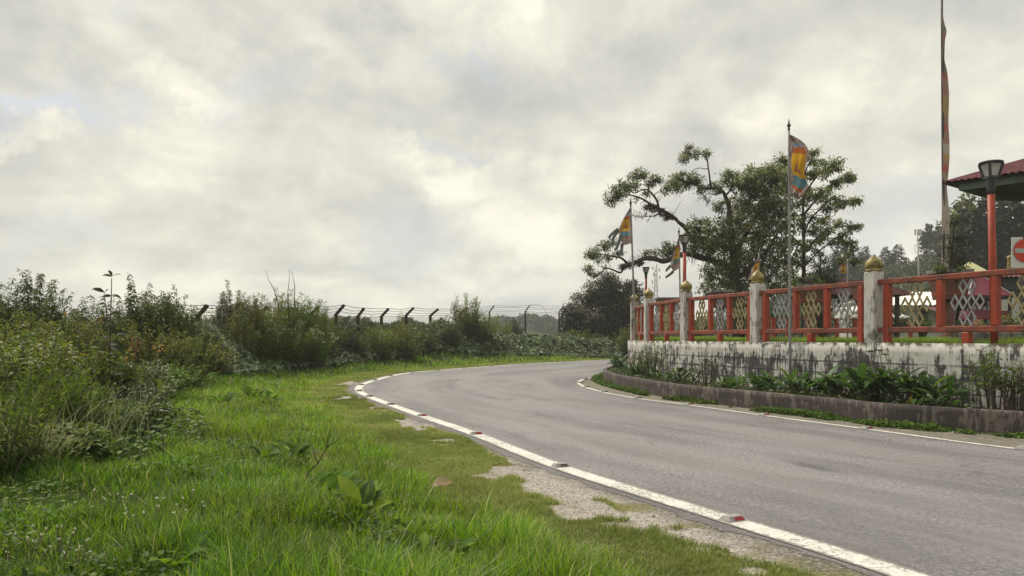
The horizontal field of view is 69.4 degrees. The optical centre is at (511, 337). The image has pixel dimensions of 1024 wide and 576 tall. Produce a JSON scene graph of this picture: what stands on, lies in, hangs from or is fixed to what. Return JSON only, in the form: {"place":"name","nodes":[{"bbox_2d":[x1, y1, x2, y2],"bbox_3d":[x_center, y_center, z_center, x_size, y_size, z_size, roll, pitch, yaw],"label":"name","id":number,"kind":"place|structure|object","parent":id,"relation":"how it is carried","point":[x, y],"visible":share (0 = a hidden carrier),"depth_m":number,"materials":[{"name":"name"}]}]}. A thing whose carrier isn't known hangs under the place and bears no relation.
{"place":"outdoors","nodes":[
{"label":"outdoors","id":0,"kind":"place"},
{"bbox_2d":[0,349,690,575],"bbox_3d":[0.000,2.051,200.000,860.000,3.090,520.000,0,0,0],"label":"ground","id":1,"kind":"structure","parent":0,"point":[202,438],"depth_m":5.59,"materials":[{"name":"green plant"}]},
{"bbox_2d":[0,277,57,340],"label":"shrub","id":2,"kind":"object","parent":1,"relation":"on","point":[22,310],"visible":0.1,"depth_m":14.44,"materials":[{"name":"green plant"}]},
{"bbox_2d":[0,295,61,340],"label":"shrub","id":3,"kind":"object","parent":1,"relation":"on","point":[8,303],"visible":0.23,"depth_m":14.11,"materials":[{"name":"green plant"}]},
{"bbox_2d":[0,391,63,479],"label":"weed clump","id":4,"kind":"object","parent":1,"relation":"on","point":[23,418],"visible":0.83,"depth_m":5.93,"materials":[{"name":"green plant"}]},
{"bbox_2d":[0,268,73,351],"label":"shrub","id":5,"kind":"object","parent":1,"relation":"on","point":[35,292],"visible":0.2,"depth_m":14.92,"materials":[{"name":"green plant"}]},
{"bbox_2d":[0,327,94,390],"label":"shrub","id":6,"kind":"object","parent":1,"relation":"on","point":[24,346],"visible":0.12,"depth_m":8.80,"materials":[{"name":"green plant"}]},
{"bbox_2d":[0,414,99,472],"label":"weed clump","id":7,"kind":"object","parent":1,"relation":"on","point":[49,444],"visible":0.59,"depth_m":6.04,"materials":[{"name":"green plant"}]},
{"bbox_2d":[0,309,100,363],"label":"shrub","id":8,"kind":"object","parent":1,"relation":"on","point":[4,328],"visible":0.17,"depth_m":13.10,"materials":[{"name":"green plant"}]},
{"bbox_2d":[0,347,111,431],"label":"weed clump","id":9,"kind":"object","parent":1,"relation":"on","point":[29,388],"visible":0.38,"depth_m":7.01,"materials":[{"name":"green plant"}]},
{"bbox_2d":[0,324,114,416],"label":"weed clump","id":10,"kind":"object","parent":1,"relation":"on","point":[15,359],"visible":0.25,"depth_m":8.13,"materials":[{"name":"green plant"}]},
{"bbox_2d":[27,279,89,336],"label":"shrub","id":11,"kind":"object","parent":1,"relation":"on","point":[78,312],"visible":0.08,"depth_m":15.58,"materials":[{"name":"green plant"}]},
{"bbox_2d":[0,313,123,367],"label":"shrub","id":12,"kind":"object","parent":1,"relation":"on","point":[92,340],"visible":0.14,"depth_m":13.52,"materials":[{"name":"green plant"}]},
{"bbox_2d":[0,369,132,432],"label":"weed clump","id":13,"kind":"object","parent":1,"relation":"on","point":[80,420],"visible":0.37,"depth_m":7.12,"materials":[{"name":"green plant"}]},
{"bbox_2d":[0,332,134,410],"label":"weed clump","id":14,"kind":"object","parent":1,"relation":"on","point":[61,361],"visible":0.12,"depth_m":8.57,"materials":[{"name":"green plant"}]},
{"bbox_2d":[34,421,128,462],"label":"weed clump","id":15,"kind":"object","parent":1,"relation":"on","point":[97,442],"visible":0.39,"depth_m":6.55,"materials":[{"name":"green plant"}]},
{"bbox_2d":[26,391,146,438],"bbox_3d":[-4.395,0.868,7.627,1.254,0.636,1.000,0,0,0],"label":"weed clump","id":16,"kind":"object","parent":1,"relation":"on","point":[126,418],"visible":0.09,"depth_m":7.50,"materials":[{"name":"green plant"}]},
{"bbox_2d":[54,297,128,353],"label":"shrub","id":17,"kind":"object","parent":1,"relation":"on","point":[93,318],"visible":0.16,"depth_m":15.89,"materials":[{"name":"green plant"}]},
{"bbox_2d":[38,344,146,404],"bbox_3d":[-5.090,0.638,8.853,1.395,1.144,0.967,0,0,0],"label":"weed clump","id":18,"kind":"object","parent":1,"relation":"on","point":[108,372],"visible":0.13,"depth_m":8.74,"materials":[{"name":"green plant"}]},
{"bbox_2d":[0,369,188,471],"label":"tall grass","id":19,"kind":"structure","parent":1,"relation":"on","point":[116,421],"depth_m":7.12,"materials":[{"name":"green plant"}]},
{"bbox_2d":[0,387,214,466],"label":"weeds","id":20,"kind":"object","parent":1,"relation":"on","point":[133,443],"visible":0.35,"depth_m":7.71,"materials":[{"name":"green plant"}]},
{"bbox_2d":[91,288,123,396],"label":"broadleaf stalk","id":21,"kind":"object","parent":1,"relation":"on","point":[112,328],"visible":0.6,"depth_m":8.75,"materials":[{"name":"green plant"}]},
{"bbox_2d":[93,270,129,397],"bbox_3d":[-4.776,0.241,8.823,0.467,2.083,0.326,0,0,21],"label":"broadleaf stalk","id":22,"kind":"object","parent":1,"relation":"on","point":[115,347],"visible":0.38,"depth_m":8.80,"materials":[{"name":"green plant"}]},
{"bbox_2d":[74,296,155,355],"bbox_3d":[-9.028,0.096,16.616,1.804,2.093,1.486,0,0,0],"label":"shrub","id":23,"kind":"object","parent":1,"relation":"on","point":[97,310],"visible":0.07,"depth_m":16.57,"materials":[{"name":"green plant"}]},
{"bbox_2d":[81,398,172,437],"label":"weed clump","id":24,"kind":"object","parent":1,"relation":"on","point":[157,410],"visible":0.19,"depth_m":8.06,"materials":[{"name":"green plant"}]},
{"bbox_2d":[87,273,172,360],"bbox_3d":[-8.757,-0.158,17.003,1.818,2.670,1.464,0,0,0],"label":"shrub","id":25,"kind":"object","parent":1,"relation":"on","point":[131,314],"visible":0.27,"depth_m":16.71,"materials":[{"name":"green plant"}]},
{"bbox_2d":[84,360,178,420],"bbox_3d":[-4.559,0.776,8.757,1.151,1.026,0.953,0,0,0],"label":"weed clump","id":26,"kind":"object","parent":1,"relation":"on","point":[164,396],"visible":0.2,"depth_m":8.68,"materials":[{"name":"green plant"}]},
{"bbox_2d":[81,319,193,381],"bbox_3d":[-8.014,0.393,15.397,2.624,1.584,1.998,0,0,0],"label":"shrub","id":27,"kind":"object","parent":1,"relation":"on","point":[143,354],"visible":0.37,"depth_m":15.43,"materials":[{"name":"green plant"}]},
{"bbox_2d":[105,350,172,398],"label":"weed clump","id":28,"kind":"object","parent":1,"relation":"on","point":[156,371],"visible":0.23,"depth_m":11.90,"materials":[{"name":"green plant"}]},
{"bbox_2d":[111,361,197,398],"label":"weed clump","id":29,"kind":"object","parent":1,"relation":"on","point":[181,379],"visible":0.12,"depth_m":13.42,"materials":[{"name":"green plant"}]},
{"bbox_2d":[138,293,197,363],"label":"shrub","id":30,"kind":"object","parent":1,"relation":"on","point":[176,324],"visible":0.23,"depth_m":17.57,"materials":[{"name":"green plant"}]},
{"bbox_2d":[126,324,226,388],"bbox_3d":[-7.552,0.426,16.606,2.110,1.523,1.934,0,0,-30],"label":"shrub","id":31,"kind":"object","parent":1,"relation":"on","point":[199,356],"visible":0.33,"depth_m":16.50,"materials":[{"name":"green plant"}]},
{"bbox_2d":[146,529,211,570],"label":"dock plant","id":32,"kind":"object","parent":1,"relation":"on","point":[197,536],"visible":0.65,"depth_m":3.65,"materials":[{"name":"green plant"}]},
{"bbox_2d":[152,284,208,352],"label":"shrub","id":33,"kind":"object","parent":1,"relation":"on","point":[197,320],"visible":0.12,"depth_m":18.19,"materials":[{"name":"green plant"}]},
{"bbox_2d":[142,359,219,391],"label":"weed clump","id":34,"kind":"object","parent":1,"relation":"on","point":[189,379],"visible":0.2,"depth_m":15.09,"materials":[{"name":"green plant"}]},
{"bbox_2d":[205,340,240,377],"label":"shrub","id":35,"kind":"object","parent":1,"relation":"on","point":[222,364],"visible":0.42,"depth_m":19.88,"materials":[{"name":"green plant"}]},
{"bbox_2d":[211,280,245,332],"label":"shrub","id":36,"kind":"object","parent":1,"relation":"on","point":[222,301],"visible":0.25,"depth_m":24.49,"materials":[{"name":"green plant"}]},
{"bbox_2d":[216,318,279,359],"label":"shrub","id":37,"kind":"object","parent":1,"relation":"on","point":[254,346],"visible":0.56,"depth_m":22.77,"materials":[{"name":"green plant"}]},
{"bbox_2d":[0,395,504,575],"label":"clover","id":38,"kind":"object","parent":1,"relation":"on","point":[41,569],"visible":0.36,"depth_m":4.57,"materials":[{"name":"green plant"}]},
{"bbox_2d":[223,292,289,358],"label":"shrub","id":39,"kind":"object","parent":1,"relation":"on","point":[255,317],"visible":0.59,"depth_m":23.20,"materials":[{"name":"green plant"}]},
{"bbox_2d":[245,286,309,339],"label":"shrub","id":40,"kind":"object","parent":1,"relation":"on","point":[274,308],"visible":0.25,"depth_m":25.03,"materials":[{"name":"green plant"}]},
{"bbox_2d":[245,313,317,370],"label":"shrub","id":41,"kind":"object","parent":1,"relation":"on","point":[282,350],"visible":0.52,"depth_m":23.90,"materials":[{"name":"green plant"}]},
{"bbox_2d":[260,288,322,356],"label":"shrub","id":42,"kind":"object","parent":1,"relation":"on","point":[307,326],"visible":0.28,"depth_m":25.43,"materials":[{"name":"green plant"}]},
{"bbox_2d":[282,292,329,355],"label":"shrub","id":43,"kind":"object","parent":1,"relation":"on","point":[322,323],"visible":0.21,"depth_m":26.30,"materials":[{"name":"green plant"}]},
{"bbox_2d":[285,329,338,370],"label":"shrub","id":44,"kind":"object","parent":1,"relation":"on","point":[311,356],"visible":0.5,"depth_m":25.10,"materials":[{"name":"green plant"}]},
{"bbox_2d":[0,309,627,378],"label":"creeper","id":45,"kind":"object","parent":1,"relation":"on","point":[529,343],"visible":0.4,"depth_m":36.05,"materials":[{"name":"green plant"}]},
{"bbox_2d":[314,469,364,489],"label":"dock plant","id":46,"kind":"object","parent":1,"relation":"on","point":[348,473],"visible":0.35,"depth_m":5.65,"materials":[{"name":"green plant"}]},
{"bbox_2d":[336,322,369,359],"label":"shrub","id":47,"kind":"object","parent":1,"relation":"on","point":[352,344],"visible":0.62,"depth_m":29.43,"materials":[{"name":"green plant"}]},
{"bbox_2d":[329,475,392,511],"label":"dock plant","id":48,"kind":"object","parent":1,"relation":"on","point":[367,489],"visible":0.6,"depth_m":4.98,"materials":[{"name":"green plant"}]},
{"bbox_2d":[174,302,579,335],"bbox_3d":[-3.374,-0.491,36.600,3.482,3.450,34.217,0,0,27],"label":"chain link fence","id":49,"kind":"object","parent":1,"relation":"on","point":[205,307],"visible":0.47,"depth_m":34.51,"materials":[{"name":"metal"}]},
{"bbox_2d":[354,325,399,361],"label":"shrub","id":50,"kind":"object","parent":1,"relation":"on","point":[385,349],"visible":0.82,"depth_m":30.43,"materials":[{"name":"green plant"}]},
{"bbox_2d":[385,324,427,359],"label":"shrub","id":51,"kind":"object","parent":1,"relation":"on","point":[409,349],"visible":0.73,"depth_m":32.32,"materials":[{"name":"green plant"}]},
{"bbox_2d":[387,530,437,559],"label":"dock plant","id":52,"kind":"object","parent":1,"relation":"on","point":[424,536],"visible":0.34,"depth_m":3.95,"materials":[{"name":"green plant"}]},
{"bbox_2d":[408,324,441,354],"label":"shrub","id":53,"kind":"object","parent":1,"relation":"on","point":[429,340],"visible":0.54,"depth_m":34.84,"materials":[{"name":"green plant"}]},
{"bbox_2d":[430,315,464,352],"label":"shrub","id":54,"kind":"object","parent":1,"relation":"on","point":[451,332],"visible":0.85,"depth_m":36.42,"materials":[{"name":"green plant"}]},
{"bbox_2d":[449,292,480,345],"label":"shrub","id":55,"kind":"object","parent":1,"relation":"on","point":[459,316],"visible":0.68,"depth_m":38.33,"materials":[{"name":"green plant"}]},
{"bbox_2d":[463,309,499,344],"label":"shrub","id":56,"kind":"object","parent":1,"relation":"on","point":[481,331],"visible":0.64,"depth_m":38.58,"materials":[{"name":"green plant"}]},
{"bbox_2d":[556,271,656,341],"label":"round tree","id":57,"kind":"object","parent":1,"relation":"on","point":[609,297],"visible":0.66,"depth_m":48.28,"materials":[{"name":"green plant"}]},
{"bbox_2d":[591,372,1023,437],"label":"kerb weeds","id":58,"kind":"object","parent":1,"relation":"on","point":[601,381],"visible":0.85,"depth_m":11.17,"materials":[{"name":"green plant"}]},
{"bbox_2d":[628,340,1023,409],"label":"retaining wall","id":59,"kind":"structure","parent":1,"relation":"on","point":[938,360],"depth_m":12.83,"materials":[{"name":"white concrete"}]},
{"bbox_2d":[0,0,1023,325],"label":"sky","id":60,"kind":"structure","parent":0,"point":[379,154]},
{"bbox_2d":[497,325,556,335],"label":"hill","id":61,"kind":"structure","parent":0,"point":[538,331],"depth_m":265.96,"materials":[{"name":"plant"}]},
{"bbox_2d":[66,312,602,335],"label":"forest","id":62,"kind":"object","parent":61,"relation":"on","point":[539,324],"visible":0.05,"depth_m":270.17,"materials":[{"name":"green plant"}]},
{"bbox_2d":[266,359,869,575],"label":"gravel shoulder","id":63,"kind":"object","parent":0,"point":[798,557],"visible":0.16,"depth_m":5.00},
{"bbox_2d":[277,358,830,575],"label":"grass","id":64,"kind":"structure","parent":63,"relation":"on","point":[401,436],"depth_m":5.91,"materials":[{"name":"green plant"}]},
{"bbox_2d":[398,412,864,574],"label":"gravel","id":65,"kind":"structure","parent":63,"relation":"on","point":[653,515],"depth_m":5.09,"materials":[{"name":"stone"}]},
{"bbox_2d":[348,359,1023,575],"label":"road","id":66,"kind":"structure","parent":0,"point":[934,507],"depth_m":7.12,"materials":[{"name":"grey asphalt"}]},
{"bbox_2d":[354,359,932,575],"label":"road marking","id":67,"kind":"object","parent":66,"relation":"on","point":[885,567],"visible":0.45,"depth_m":5.18,"materials":[{"name":"paint"}]},
{"bbox_2d":[577,378,1021,449],"bbox_3d":[18.797,1.195,33.770,22.430,0.001,82.095,0,0,21],"label":"road marking","id":68,"kind":"object","parent":66,"relation":"on","point":[580,384],"visible":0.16,"depth_m":10.44,"materials":[{"name":"paint"}]},
{"bbox_2d":[582,379,1023,447],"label":"gravel shoulder","id":69,"kind":"object","parent":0,"point":[999,440],"visible":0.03,"depth_m":9.79},
{"bbox_2d":[603,364,1023,433],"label":"planter wall","id":70,"kind":"structure","parent":69,"relation":"on","point":[990,421],"depth_m":10.87,"materials":[{"name":"concrete"}]},
{"bbox_2d":[662,378,885,402],"bbox_3d":[6.374,1.000,12.112,4.336,0.063,27.169,0,0,-17],"label":"planter bed","id":71,"kind":"object","parent":70,"relation":"in","point":[748,388],"visible":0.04,"depth_m":14.72,"materials":[{"name":"soil"}]},
{"bbox_2d":[634,342,667,375],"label":"shrub","id":72,"kind":"object","parent":71,"relation":"on","point":[655,359],"visible":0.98,"depth_m":17.69,"materials":[{"name":"green plant"}]},
{"bbox_2d":[761,367,815,394],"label":"lance leaf plant","id":73,"kind":"object","parent":71,"relation":"on","point":[793,378],"visible":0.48,"depth_m":12.61,"materials":[{"name":"green plant"}]},
{"bbox_2d":[787,120,809,388],"bbox_3d":[5.314,-1.526,13.721,0.407,5.092,0.201,0,0,0],"label":"prayer flag","id":74,"kind":"object","parent":71,"relation":"on","point":[798,156],"visible":0.98,"depth_m":13.73,"materials":[{"name":"metal"}]},
{"bbox_2d":[607,364,1023,410],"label":"planter weeds","id":75,"kind":"object","parent":71,"relation":"on","point":[619,370],"visible":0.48,"depth_m":12.20,"materials":[{"name":"green plant"}]},
{"bbox_2d":[809,364,858,398],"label":"lance leaf plant","id":76,"kind":"object","parent":71,"relation":"on","point":[838,387],"visible":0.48,"depth_m":11.74,"materials":[{"name":"green plant"}]},
{"bbox_2d":[823,362,901,401],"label":"lance leaf plant","id":77,"kind":"object","parent":71,"relation":"on","point":[862,367],"visible":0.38,"depth_m":11.26,"materials":[{"name":"green plant"}]},
{"bbox_2d":[834,367,910,402],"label":"lance leaf plant","id":78,"kind":"object","parent":71,"relation":"on","point":[856,373],"visible":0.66,"depth_m":11.01,"materials":[{"name":"green plant"}]},
{"bbox_2d":[863,367,937,402],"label":"lance leaf plant","id":79,"kind":"object","parent":71,"relation":"on","point":[891,388],"visible":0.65,"depth_m":10.74,"materials":[{"name":"green plant"}]},
{"bbox_2d":[893,373,968,404],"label":"lance leaf plant","id":80,"kind":"object","parent":71,"relation":"on","point":[925,383],"visible":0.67,"depth_m":10.43,"materials":[{"name":"green plant"}]},
{"bbox_2d":[899,374,981,406],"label":"lance leaf plant","id":81,"kind":"object","parent":71,"relation":"on","point":[948,380],"visible":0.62,"depth_m":10.18,"materials":[{"name":"green plant"}]},
{"bbox_2d":[962,345,1023,409],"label":"shrub","id":82,"kind":"object","parent":71,"relation":"on","point":[992,400],"visible":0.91,"depth_m":9.78,"materials":[{"name":"green plant"}]},
{"bbox_2d":[989,360,1023,410],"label":"shrub","id":83,"kind":"object","parent":71,"relation":"on","point":[1020,391],"visible":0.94,"depth_m":9.63,"materials":[{"name":"green plant"}]},
{"bbox_2d":[791,284,823,338],"bbox_3d":[8.211,-0.686,20.500,0.815,1.582,0.652,0,0,0],"label":"planter tub","id":84,"kind":"object","parent":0,"point":[819,294],"visible":0.29,"depth_m":20.25,"materials":[{"name":"grey concrete"}]},
{"bbox_2d":[926,269,973,340],"bbox_3d":[8.642,-0.619,14.600,0.650,1.447,0.520,0,0,0],"label":"planter tub","id":85,"kind":"object","parent":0,"point":[951,288],"visible":0.41,"depth_m":14.47,"materials":[{"name":"grey concrete"}]},
{"bbox_2d":[986,255,1020,324],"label":"shop building","id":86,"kind":"structure","parent":0,"point":[1008,283],"depth_m":29.93,"materials":[{"name":"metal"}]},
{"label":"hill","id":87,"kind":"structure","parent":0,"visible":0},
{"bbox_2d":[744,251,939,338],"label":"forest","id":88,"kind":"object","parent":87,"relation":"on","point":[909,269],"visible":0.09,"depth_m":115.64,"materials":[{"name":"green plant"}]},
{"bbox_2d":[822,240,863,279],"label":"conifer","id":89,"kind":"object","parent":87,"relation":"on","point":[842,248],"visible":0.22,"depth_m":119.56,"materials":[{"name":"green plant"}]},
{"label":"terrace ground","id":90,"kind":"structure","parent":0,"visible":0},
{"bbox_2d":[608,198,635,339],"bbox_3d":[3.337,-1.601,22.267,0.904,5.244,0.233,0,0,0],"label":"prayer flag","id":91,"kind":"object","parent":90,"relation":"on","point":[624,231],"visible":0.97,"depth_m":22.28,"materials":[{"name":"metal"}]},
{"bbox_2d":[665,229,680,310],"bbox_3d":[5.566,-1.851,25.468,0.591,3.912,0.234,0,0,0],"label":"prayer flag","id":92,"kind":"object","parent":90,"relation":"on","point":[674,265],"visible":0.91,"depth_m":25.48,"materials":[{"name":"metal"}]},
{"bbox_2d":[581,142,797,336],"bbox_3d":[7.299,-4.018,29.940,9.157,8.001,4.878,0,0,0],"label":"gnarled tree","id":93,"kind":"object","parent":90,"relation":"on","point":[734,226],"visible":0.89,"depth_m":29.57,"materials":[{"name":"green plant"}]},
{"bbox_2d":[770,146,864,336],"bbox_3d":[11.964,-3.811,29.094,4.115,7.581,3.292,0,0,0],"label":"leafy tree","id":94,"kind":"object","parent":90,"relation":"on","point":[823,233],"visible":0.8,"depth_m":28.74,"materials":[{"name":"green plant"}]},
{"bbox_2d":[802,247,843,338],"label":"pruned bush","id":95,"kind":"object","parent":90,"relation":"on","point":[816,266],"visible":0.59,"depth_m":23.85,"materials":[{"name":"green plant"}]},
{"bbox_2d":[630,254,1023,342],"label":"garden railing","id":96,"kind":"object","parent":90,"relation":"on","point":[874,306],"visible":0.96,"depth_m":13.05,"materials":[{"name":"paint"}]},
{"bbox_2d":[636,334,1023,343],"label":"grass","id":97,"kind":"structure","parent":90,"relation":"on","point":[846,339],"depth_m":13.43,"materials":[{"name":"green plant"}]},
{"bbox_2d":[769,317,912,338],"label":"hedge","id":98,"kind":"object","parent":90,"relation":"on","point":[835,323],"visible":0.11,"depth_m":25.94,"materials":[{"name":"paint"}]},
{"bbox_2d":[791,280,914,338],"bbox_3d":[12.483,-1.002,27.400,3.463,2.314,2.816,0,0,0],"label":"garden shelter","id":99,"kind":"object","parent":90,"relation":"on","point":[898,293],"visible":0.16,"depth_m":26.37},
{"bbox_2d":[831,292,941,339],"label":"white house","id":100,"kind":"structure","parent":90,"relation":"on","point":[931,312],"depth_m":45.00,"materials":[{"name":"metal"}]},
{"bbox_2d":[941,0,949,333],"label":"banner pole","id":101,"kind":"object","parent":90,"relation":"on","point":[945,151],"visible":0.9,"depth_m":24.95,"materials":[{"name":"fabric"}]},
{"bbox_2d":[935,215,973,320],"bbox_3d":[9.825,-1.534,16.444,0.732,2.339,1.334,0,0,26],"label":"potted conifer","id":102,"kind":"object","parent":90,"relation":"on","point":[953,260],"visible":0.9,"depth_m":16.29,"materials":[{"name":"green plant"}]},
{"bbox_2d":[946,208,997,269],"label":"conifer","id":103,"kind":"object","parent":90,"relation":"on","point":[978,237],"visible":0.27,"depth_m":57.59,"materials":[{"name":"green plant"}]},
{"bbox_2d":[942,159,1023,200],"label":"gazebo","id":104,"kind":"object","parent":90,"relation":"on","point":[1009,186],"visible":0.77,"depth_m":15.88,"materials":[{"name":"red paint"}]},
{"bbox_2d":[955,277,1011,324],"bbox_3d":[13.605,-0.874,21.632,1.303,1.958,1.300,0,0,0],"label":"market booth","id":105,"kind":"object","parent":90,"relation":"on","point":[982,284],"visible":0.38,"depth_m":21.18,"materials":[{"name":"fabric"}]},
{"bbox_2d":[964,201,1010,269],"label":"conifer","id":106,"kind":"object","parent":90,"relation":"on","point":[983,207],"visible":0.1,"depth_m":59.47,"materials":[{"name":"green plant"}]},
{"bbox_2d":[978,159,1004,343],"bbox_3d":[6.835,-1.205,10.550,0.312,2.623,0.312,0,0,0],"label":"street lamp","id":107,"kind":"object","parent":90,"relation":"on","point":[990,171],"visible":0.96,"depth_m":10.51,"materials":[{"name":"red metal"}]},
{"bbox_2d":[959,332,1023,342],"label":"concrete plinth","id":108,"kind":"structure","parent":90,"relation":"on","point":[977,336],"depth_m":11.09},
{"bbox_2d":[997,201,1023,268],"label":"conifer","id":109,"kind":"object","parent":90,"relation":"on","point":[1018,210],"visible":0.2,"depth_m":59.98,"materials":[{"name":"green plant"}]},
{"bbox_2d":[1011,236,1023,324],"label":"no entry sign","id":110,"kind":"object","parent":90,"relation":"on","point":[1017,252],"visible":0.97,"depth_m":13.19,"materials":[{"name":"metal"}]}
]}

